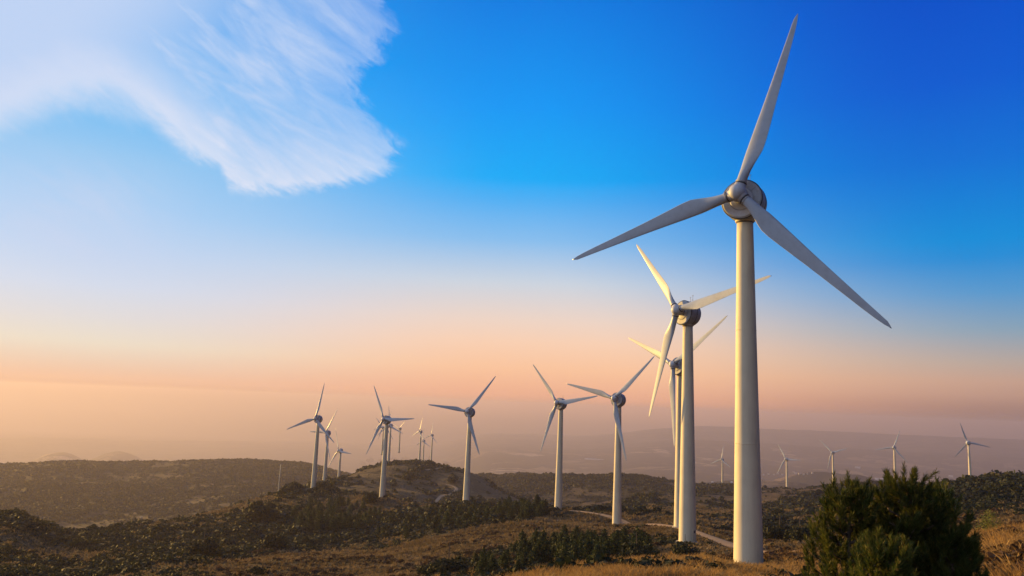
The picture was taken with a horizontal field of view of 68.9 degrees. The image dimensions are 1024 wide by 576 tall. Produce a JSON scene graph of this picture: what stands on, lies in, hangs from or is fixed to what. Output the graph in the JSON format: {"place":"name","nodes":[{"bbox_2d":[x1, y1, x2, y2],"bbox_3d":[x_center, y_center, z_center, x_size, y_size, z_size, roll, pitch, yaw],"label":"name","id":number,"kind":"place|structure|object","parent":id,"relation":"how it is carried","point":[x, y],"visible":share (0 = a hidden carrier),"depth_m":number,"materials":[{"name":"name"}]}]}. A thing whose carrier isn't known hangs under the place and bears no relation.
{"place":"outdoors","nodes":[
{"label":"outdoors","id":0,"kind":"place"},
{"bbox_2d":[435,484,457,502],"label":"track","id":1,"kind":"structure","parent":0,"point":[440,496],"depth_m":638.38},
{"bbox_2d":[0,426,1023,575],"bbox_3d":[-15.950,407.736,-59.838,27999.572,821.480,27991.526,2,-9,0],"label":"ground","id":2,"kind":"structure","parent":0,"point":[650,452],"depth_m":7650.44,"materials":[{"name":"brown soil"}]},
{"bbox_2d":[186,527,221,555],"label":"oak shrub","id":3,"kind":"object","parent":2,"relation":"on","point":[209,547],"visible":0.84,"depth_m":215.18,"materials":[{"name":"green plant"}]},
{"bbox_2d":[247,566,266,574],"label":"oak shrub","id":4,"kind":"object","parent":2,"relation":"on","point":[256,570],"visible":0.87,"depth_m":155.87,"materials":[{"name":"green plant"}]},
{"bbox_2d":[242,493,280,522],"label":"oak shrub","id":5,"kind":"object","parent":2,"relation":"on","point":[260,511],"visible":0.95,"depth_m":350.53,"materials":[{"name":"green plant"}]},
{"bbox_2d":[260,527,288,548],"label":"oak shrub","id":6,"kind":"object","parent":2,"relation":"on","point":[272,541],"visible":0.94,"depth_m":238.72,"materials":[{"name":"green plant"}]},
{"bbox_2d":[279,481,290,493],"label":"oak shrub","id":7,"kind":"object","parent":2,"relation":"on","point":[282,489],"visible":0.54,"depth_m":470.57,"materials":[{"name":"green plant"}]},
{"bbox_2d":[284,476,303,492],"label":"oak shrub","id":8,"kind":"object","parent":2,"relation":"on","point":[293,485],"visible":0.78,"depth_m":469.98,"materials":[{"name":"green plant"}]},
{"bbox_2d":[306,497,314,506],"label":"young pine","id":9,"kind":"object","parent":2,"relation":"on","point":[310,500],"visible":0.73,"depth_m":409.91,"materials":[{"name":"green plant"}]},
{"bbox_2d":[288,383,333,487],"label":"wind turbine","id":10,"kind":"object","parent":2,"relation":"on","point":[317,419],"visible":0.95,"depth_m":485.06,"materials":[{"name":"paint"}]},
{"bbox_2d":[315,502,319,512],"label":"young pine","id":11,"kind":"object","parent":2,"relation":"on","point":[317,507],"visible":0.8,"depth_m":393.36,"materials":[{"name":"green plant"}]},
{"bbox_2d":[309,410,336,480],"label":"wind turbine","id":12,"kind":"object","parent":2,"relation":"on","point":[326,457],"visible":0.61,"depth_m":665.80,"materials":[{"name":"paint"}]},
{"bbox_2d":[316,475,337,490],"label":"oak shrub","id":13,"kind":"object","parent":2,"relation":"on","point":[329,486],"visible":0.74,"depth_m":483.33,"materials":[{"name":"green plant"}]},
{"bbox_2d":[328,429,350,476],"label":"wind turbine","id":14,"kind":"object","parent":2,"relation":"on","point":[339,450],"visible":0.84,"depth_m":780.77,"materials":[{"name":"paint"}]},
{"bbox_2d":[346,504,353,515],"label":"young pine","id":15,"kind":"object","parent":2,"relation":"on","point":[350,510],"visible":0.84,"depth_m":387.70,"materials":[{"name":"green plant"}]},
{"bbox_2d":[360,511,368,521],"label":"young pine","id":16,"kind":"object","parent":2,"relation":"on","point":[364,515],"visible":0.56,"depth_m":332.78,"materials":[{"name":"green plant"}]},
{"bbox_2d":[0,458,733,523],"bbox_3d":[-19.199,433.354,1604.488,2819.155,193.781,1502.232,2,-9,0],"label":"woodland","id":17,"kind":"object","parent":2,"relation":"on","point":[101,481],"visible":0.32,"depth_m":1317.47,"materials":[{"name":"plant"}]},
{"bbox_2d":[362,492,379,503],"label":"oak shrub","id":18,"kind":"object","parent":2,"relation":"on","point":[369,497],"visible":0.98,"depth_m":424.74,"materials":[{"name":"green plant"}]},
{"bbox_2d":[370,506,379,515],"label":"young pine","id":19,"kind":"object","parent":2,"relation":"on","point":[375,512],"visible":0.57,"depth_m":361.32,"materials":[{"name":"green plant"}]},
{"bbox_2d":[376,418,393,454],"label":"wind turbine","id":20,"kind":"object","parent":2,"relation":"on","point":[382,439],"visible":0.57,"depth_m":1308.71,"materials":[{"name":"paint"}]},
{"bbox_2d":[366,387,413,497],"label":"wind turbine","id":21,"kind":"object","parent":2,"relation":"on","point":[386,420],"visible":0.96,"depth_m":443.00,"materials":[{"name":"paint"}]},
{"bbox_2d":[378,414,402,460],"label":"wind turbine","id":22,"kind":"object","parent":2,"relation":"on","point":[390,426],"visible":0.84,"depth_m":912.20,"materials":[{"name":"paint"}]},
{"bbox_2d":[396,424,402,452],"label":"wind turbine","id":23,"kind":"object","parent":2,"relation":"on","point":[399,439],"visible":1,"depth_m":1469.63,"materials":[{"name":"paint"}]},
{"bbox_2d":[403,529,409,537],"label":"young pine","id":24,"kind":"object","parent":2,"relation":"on","point":[406,533],"visible":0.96,"depth_m":264.63,"materials":[{"name":"green plant"}]},
{"bbox_2d":[402,472,418,479],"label":"oak shrub","id":25,"kind":"object","parent":2,"relation":"on","point":[409,476],"visible":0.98,"depth_m":697.13,"materials":[{"name":"green plant"}]},
{"bbox_2d":[412,422,422,458],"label":"wind turbine","id":26,"kind":"object","parent":2,"relation":"on","point":[420,431],"visible":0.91,"depth_m":1220.38,"materials":[{"name":"paint"}]},
{"bbox_2d":[416,431,429,459],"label":"wind turbine","id":27,"kind":"object","parent":2,"relation":"on","point":[423,446],"visible":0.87,"depth_m":1432.78,"materials":[{"name":"paint"}]},
{"bbox_2d":[416,557,436,574],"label":"oak shrub","id":28,"kind":"object","parent":2,"relation":"on","point":[421,569],"visible":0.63,"depth_m":130.04,"materials":[{"name":"green plant"}]},
{"bbox_2d":[421,459,435,464],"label":"oak shrub","id":29,"kind":"object","parent":2,"relation":"on","point":[427,462],"visible":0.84,"depth_m":794.99,"materials":[{"name":"green plant"}]},
{"bbox_2d":[425,513,431,522],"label":"young pine","id":30,"kind":"object","parent":2,"relation":"on","point":[428,520],"visible":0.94,"depth_m":303.79,"materials":[{"name":"green plant"}]},
{"bbox_2d":[424,426,436,459],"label":"wind turbine","id":31,"kind":"object","parent":2,"relation":"on","point":[431,435],"visible":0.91,"depth_m":1378.42,"materials":[{"name":"paint"}]},
{"bbox_2d":[426,543,469,574],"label":"oak shrub","id":32,"kind":"object","parent":2,"relation":"on","point":[440,565],"visible":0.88,"depth_m":118.69,"materials":[{"name":"green plant"}]},
{"bbox_2d":[447,474,458,482],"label":"oak shrub","id":33,"kind":"object","parent":2,"relation":"on","point":[453,478],"visible":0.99,"depth_m":712.69,"materials":[{"name":"green plant"}]},
{"bbox_2d":[428,376,495,502],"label":"wind turbine","id":34,"kind":"object","parent":2,"relation":"on","point":[469,412],"visible":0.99,"depth_m":383.46,"materials":[{"name":"paint"}]},
{"bbox_2d":[470,552,479,564],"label":"young pine","id":35,"kind":"object","parent":2,"relation":"on","point":[475,557],"visible":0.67,"depth_m":136.70,"materials":[{"name":"green plant"}]},
{"bbox_2d":[475,559,487,572],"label":"young pine","id":36,"kind":"object","parent":2,"relation":"on","point":[481,567],"visible":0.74,"depth_m":111.99,"materials":[{"name":"green plant"}]},
{"bbox_2d":[475,554,487,569],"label":"young pine","id":37,"kind":"object","parent":2,"relation":"on","point":[484,558],"visible":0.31,"depth_m":115.08,"materials":[{"name":"green plant"}]},
{"bbox_2d":[479,547,486,560],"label":"young pine","id":38,"kind":"object","parent":2,"relation":"on","point":[483,552],"visible":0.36,"depth_m":137.74,"materials":[{"name":"green plant"}]},
{"bbox_2d":[486,553,499,571],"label":"young pine","id":39,"kind":"object","parent":2,"relation":"on","point":[492,562],"visible":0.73,"depth_m":113.66,"materials":[{"name":"green plant"}]},
{"bbox_2d":[498,550,509,565],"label":"young pine","id":40,"kind":"object","parent":2,"relation":"on","point":[503,557],"visible":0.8,"depth_m":119.02,"materials":[{"name":"green plant"}]},
{"bbox_2d":[501,559,509,567],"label":"young pine","id":41,"kind":"object","parent":2,"relation":"on","point":[505,562],"visible":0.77,"depth_m":118.03,"materials":[{"name":"green plant"}]},
{"bbox_2d":[0,458,1023,575],"bbox_3d":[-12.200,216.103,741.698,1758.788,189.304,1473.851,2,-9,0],"label":"scrub","id":42,"kind":"object","parent":2,"relation":"on","point":[170,549],"visible":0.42,"depth_m":303.25,"materials":[{"name":"green plant"}]},
{"bbox_2d":[0,490,1023,575],"bbox_3d":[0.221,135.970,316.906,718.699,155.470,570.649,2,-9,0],"label":"tussock grass","id":43,"kind":"structure","parent":2,"relation":"on","point":[416,544],"depth_m":216.60,"materials":[{"name":"brown plant"}]},
{"bbox_2d":[510,542,517,551],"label":"young pine","id":44,"kind":"object","parent":2,"relation":"on","point":[514,546],"visible":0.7,"depth_m":148.37,"materials":[{"name":"green plant"}]},
{"bbox_2d":[510,500,519,511],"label":"young pine","id":45,"kind":"object","parent":2,"relation":"on","point":[515,504],"visible":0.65,"depth_m":309.65,"materials":[{"name":"green plant"}]},
{"bbox_2d":[512,558,523,570],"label":"young pine","id":46,"kind":"object","parent":2,"relation":"on","point":[518,563],"visible":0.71,"depth_m":102.13,"materials":[{"name":"green plant"}]},
{"bbox_2d":[514,541,525,560],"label":"young pine","id":47,"kind":"object","parent":2,"relation":"on","point":[522,546],"visible":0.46,"depth_m":124.88,"materials":[{"name":"green plant"}]},
{"bbox_2d":[514,529,529,546],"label":"young pine","id":48,"kind":"object","parent":2,"relation":"on","point":[522,535],"visible":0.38,"depth_m":152.58,"materials":[{"name":"green plant"}]},
{"bbox_2d":[515,538,528,555],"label":"young pine","id":49,"kind":"object","parent":2,"relation":"on","point":[525,541],"visible":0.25,"depth_m":138.29,"materials":[{"name":"green plant"}]},
{"bbox_2d":[520,555,529,565],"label":"young pine","id":50,"kind":"object","parent":2,"relation":"on","point":[523,559],"visible":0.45,"depth_m":112.78,"materials":[{"name":"green plant"}]},
{"bbox_2d":[519,549,531,564],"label":"young pine","id":51,"kind":"object","parent":2,"relation":"on","point":[523,551],"visible":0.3,"depth_m":114.70,"materials":[{"name":"green plant"}]},
{"bbox_2d":[523,501,532,517],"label":"young pine","id":52,"kind":"object","parent":2,"relation":"on","point":[527,510],"visible":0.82,"depth_m":277.79,"materials":[{"name":"green plant"}]},
{"bbox_2d":[530,502,536,516],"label":"young pine","id":53,"kind":"object","parent":2,"relation":"on","point":[534,506],"visible":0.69,"depth_m":297.46,"materials":[{"name":"green plant"}]},
{"bbox_2d":[529,528,540,545],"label":"young pine","id":54,"kind":"object","parent":2,"relation":"on","point":[535,536],"visible":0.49,"depth_m":149.84,"materials":[{"name":"green plant"}]},
{"bbox_2d":[528,544,543,563],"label":"young pine","id":55,"kind":"object","parent":2,"relation":"on","point":[535,553],"visible":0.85,"depth_m":119.82,"materials":[{"name":"green plant"}]},
{"bbox_2d":[531,494,540,507],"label":"young pine","id":56,"kind":"object","parent":2,"relation":"on","point":[536,499],"visible":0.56,"depth_m":315.96,"materials":[{"name":"green plant"}]},
{"bbox_2d":[535,503,544,516],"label":"young pine","id":57,"kind":"object","parent":2,"relation":"on","point":[539,511],"visible":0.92,"depth_m":293.86,"materials":[{"name":"green plant"}]},
{"bbox_2d":[534,527,549,545],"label":"young pine","id":58,"kind":"object","parent":2,"relation":"on","point":[543,533],"visible":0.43,"depth_m":146.19,"materials":[{"name":"green plant"}]},
{"bbox_2d":[539,535,553,562],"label":"young pine","id":59,"kind":"object","parent":2,"relation":"on","point":[546,549],"visible":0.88,"depth_m":119.98,"materials":[{"name":"green plant"}]},
{"bbox_2d":[542,499,550,514],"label":"young pine","id":60,"kind":"object","parent":2,"relation":"on","point":[546,509],"visible":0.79,"depth_m":302.60,"materials":[{"name":"green plant"}]},
{"bbox_2d":[547,544,558,559],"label":"young pine","id":61,"kind":"object","parent":2,"relation":"on","point":[553,550],"visible":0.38,"depth_m":123.93,"materials":[{"name":"green plant"}]},
{"bbox_2d":[549,531,557,545],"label":"young pine","id":62,"kind":"object","parent":2,"relation":"on","point":[552,536],"visible":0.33,"depth_m":153.52,"materials":[{"name":"green plant"}]},
{"bbox_2d":[552,531,564,552],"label":"young pine","id":63,"kind":"object","parent":2,"relation":"on","point":[560,538],"visible":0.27,"depth_m":128.45,"materials":[{"name":"green plant"}]},
{"bbox_2d":[554,535,571,558],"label":"young pine","id":64,"kind":"object","parent":2,"relation":"on","point":[566,539],"visible":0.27,"depth_m":121.08,"materials":[{"name":"green plant"}]},
{"bbox_2d":[556,543,572,558],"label":"young pine","id":65,"kind":"object","parent":2,"relation":"on","point":[565,547],"visible":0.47,"depth_m":108.39,"materials":[{"name":"green plant"}]},
{"bbox_2d":[559,524,569,537],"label":"young pine","id":66,"kind":"object","parent":2,"relation":"on","point":[565,530],"visible":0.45,"depth_m":183.62,"materials":[{"name":"green plant"}]},
{"bbox_2d":[533,365,596,509],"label":"wind turbine","id":67,"kind":"object","parent":2,"relation":"on","point":[560,405],"visible":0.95,"depth_m":333.62,"materials":[{"name":"paint"}]},
{"bbox_2d":[568,528,578,539],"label":"young pine","id":68,"kind":"object","parent":2,"relation":"on","point":[573,532],"visible":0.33,"depth_m":175.28,"materials":[{"name":"green plant"}]},
{"bbox_2d":[566,539,585,562],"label":"young pine","id":69,"kind":"object","parent":2,"relation":"on","point":[575,555],"visible":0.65,"depth_m":107.17,"materials":[{"name":"green plant"}]},
{"bbox_2d":[574,524,580,535],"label":"young pine","id":70,"kind":"object","parent":2,"relation":"on","point":[577,529],"visible":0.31,"depth_m":184.00,"materials":[{"name":"green plant"}]},
{"bbox_2d":[579,535,593,558],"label":"young pine","id":71,"kind":"object","parent":2,"relation":"on","point":[589,547],"visible":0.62,"depth_m":116.72,"materials":[{"name":"green plant"}]},
{"bbox_2d":[585,530,595,544],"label":"young pine","id":72,"kind":"object","parent":2,"relation":"on","point":[592,535],"visible":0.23,"depth_m":137.19,"materials":[{"name":"green plant"}]},
{"bbox_2d":[587,543,601,559],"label":"young pine","id":73,"kind":"object","parent":2,"relation":"on","point":[594,551],"visible":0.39,"depth_m":109.40,"materials":[{"name":"green plant"}]},
{"bbox_2d":[598,528,609,539],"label":"young pine","id":74,"kind":"object","parent":2,"relation":"on","point":[603,532],"visible":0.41,"depth_m":170.17,"materials":[{"name":"green plant"}]},
{"bbox_2d":[599,537,617,557],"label":"young pine","id":75,"kind":"object","parent":2,"relation":"on","point":[608,550],"visible":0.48,"depth_m":109.49,"materials":[{"name":"green plant"}]},
{"bbox_2d":[567,356,653,523],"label":"wind turbine","id":76,"kind":"object","parent":2,"relation":"on","point":[618,400],"visible":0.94,"depth_m":275.51,"materials":[{"name":"paint"}]},
{"bbox_2d":[609,531,620,543],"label":"young pine","id":77,"kind":"object","parent":2,"relation":"on","point":[616,537],"visible":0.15,"depth_m":134.42,"materials":[{"name":"green plant"}]},
{"bbox_2d":[210,508,1023,575],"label":"bracken","id":78,"kind":"object","parent":2,"relation":"on","point":[1015,556],"visible":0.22,"depth_m":157.33,"materials":[{"name":"brown plant"}]},
{"bbox_2d":[611,535,623,558],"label":"young pine","id":79,"kind":"object","parent":2,"relation":"on","point":[614,542],"visible":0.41,"depth_m":115.27,"materials":[{"name":"green plant"}]},
{"bbox_2d":[618,536,629,551],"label":"young pine","id":80,"kind":"object","parent":2,"relation":"on","point":[623,541],"visible":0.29,"depth_m":122.91,"materials":[{"name":"green plant"}]},
{"bbox_2d":[621,526,630,538],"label":"young pine","id":81,"kind":"object","parent":2,"relation":"on","point":[624,529],"visible":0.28,"depth_m":165.11,"materials":[{"name":"green plant"}]},
{"bbox_2d":[630,534,644,548],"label":"young pine","id":82,"kind":"object","parent":2,"relation":"on","point":[639,538],"visible":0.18,"depth_m":119.96,"materials":[{"name":"green plant"}]},
{"bbox_2d":[617,531,659,558],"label":"oak shrub","id":83,"kind":"object","parent":2,"relation":"on","point":[630,550],"visible":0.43,"depth_m":102.40,"materials":[{"name":"green plant"}]},
{"bbox_2d":[628,526,649,544],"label":"young pine","id":84,"kind":"object","parent":2,"relation":"on","point":[631,539],"visible":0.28,"depth_m":128.18,"materials":[{"name":"green plant"}]},
{"bbox_2d":[643,535,654,549],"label":"young pine","id":85,"kind":"object","parent":2,"relation":"on","point":[647,540],"visible":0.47,"depth_m":130.25,"materials":[{"name":"green plant"}]},
{"bbox_2d":[628,316,726,527],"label":"wind turbine","id":86,"kind":"object","parent":2,"relation":"on","point":[675,365],"visible":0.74,"depth_m":217.38,"materials":[{"name":"paint"}]},
{"bbox_2d":[670,539,700,556],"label":"oak shrub","id":87,"kind":"object","parent":2,"relation":"on","point":[680,548],"visible":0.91,"depth_m":117.60,"materials":[{"name":"green plant"}]},
{"bbox_2d":[636,244,770,542],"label":"wind turbine","id":88,"kind":"object","parent":2,"relation":"on","point":[686,315],"visible":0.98,"depth_m":151.34,"materials":[{"name":"paint"}]},
{"bbox_2d":[704,551,718,556],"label":"oak shrub","id":89,"kind":"object","parent":2,"relation":"on","point":[707,553],"visible":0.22,"depth_m":107.24,"materials":[{"name":"green plant"}]},
{"bbox_2d":[414,520,1023,575],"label":"dry grass","id":90,"kind":"structure","parent":2,"relation":"on","point":[740,568],"depth_m":33.07,"materials":[{"name":"plant"}]},
{"bbox_2d":[711,450,729,482],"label":"wind turbine","id":91,"kind":"object","parent":2,"relation":"on","point":[722,459],"visible":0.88,"depth_m":1306.79,"materials":[{"name":"paint"}]},
{"bbox_2d":[572,14,891,564],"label":"wind turbine","id":92,"kind":"object","parent":2,"relation":"on","point":[742,200],"visible":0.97,"depth_m":91.31,"materials":[{"name":"paint"}]},
{"bbox_2d":[763,519,791,539],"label":"oak shrub","id":93,"kind":"object","parent":2,"relation":"on","point":[771,532],"visible":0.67,"depth_m":187.19,"materials":[{"name":"green plant"}]},
{"bbox_2d":[777,445,795,486],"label":"wind turbine","id":94,"kind":"object","parent":2,"relation":"on","point":[786,459],"visible":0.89,"depth_m":1046.38,"materials":[{"name":"paint"}]},
{"bbox_2d":[783,515,817,541],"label":"oak shrub","id":95,"kind":"object","parent":2,"relation":"on","point":[796,533],"visible":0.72,"depth_m":143.29,"materials":[{"name":"green plant"}]},
{"bbox_2d":[821,441,846,479],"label":"wind turbine","id":96,"kind":"object","parent":2,"relation":"on","point":[832,453],"visible":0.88,"depth_m":1052.55,"materials":[{"name":"paint"}]},
{"bbox_2d":[800,468,890,575],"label":"bush","id":97,"kind":"object","parent":2,"relation":"on","point":[845,509],"visible":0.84,"depth_m":9.84,"materials":[{"name":"green plant"}]},
{"bbox_2d":[837,473,919,575],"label":"pine tree","id":98,"kind":"object","parent":2,"relation":"on","point":[876,502],"visible":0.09,"depth_m":10.32,"materials":[{"name":"green plant"}]},
{"bbox_2d":[838,525,922,575],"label":"pine tree","id":99,"kind":"object","parent":2,"relation":"on","point":[875,559],"visible":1,"depth_m":8.62,"materials":[{"name":"green plant"}]},
{"bbox_2d":[877,431,907,478],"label":"wind turbine","id":100,"kind":"object","parent":2,"relation":"on","point":[893,448],"visible":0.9,"depth_m":962.84,"materials":[{"name":"paint"}]},
{"bbox_2d":[853,461,971,575],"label":"pine tree","id":101,"kind":"object","parent":2,"relation":"on","point":[903,493],"visible":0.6,"depth_m":9.79,"materials":[{"name":"green plant"}]},
{"bbox_2d":[908,476,991,575],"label":"pine tree","id":102,"kind":"object","parent":2,"relation":"on","point":[939,494],"visible":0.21,"depth_m":10.21,"materials":[{"name":"green plant"}]},
{"bbox_2d":[912,520,989,575],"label":"pine tree","id":103,"kind":"object","parent":2,"relation":"on","point":[962,565],"visible":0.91,"depth_m":9.52,"materials":[{"name":"green plant"}]},
{"bbox_2d":[956,423,987,475],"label":"wind turbine","id":104,"kind":"object","parent":2,"relation":"on","point":[968,443],"visible":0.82,"depth_m":861.98,"materials":[{"name":"paint"}]},
{"bbox_2d":[973,508,1008,530],"bbox_3d":[21.887,10.736,34.186,1.789,1.298,1.874,-5,-11,38],"label":"broom bush","id":105,"kind":"object","parent":2,"relation":"on","point":[991,515],"visible":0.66,"depth_m":34.15,"materials":[{"name":"green plant"}]},
{"bbox_2d":[0,0,1023,445],"label":"sky","id":106,"kind":"structure","parent":0,"point":[215,215],"materials":[{"name":"blue"}]},
{"bbox_2d":[570,510,794,551],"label":"track","id":107,"kind":"structure","parent":0,"point":[722,541],"depth_m":180.74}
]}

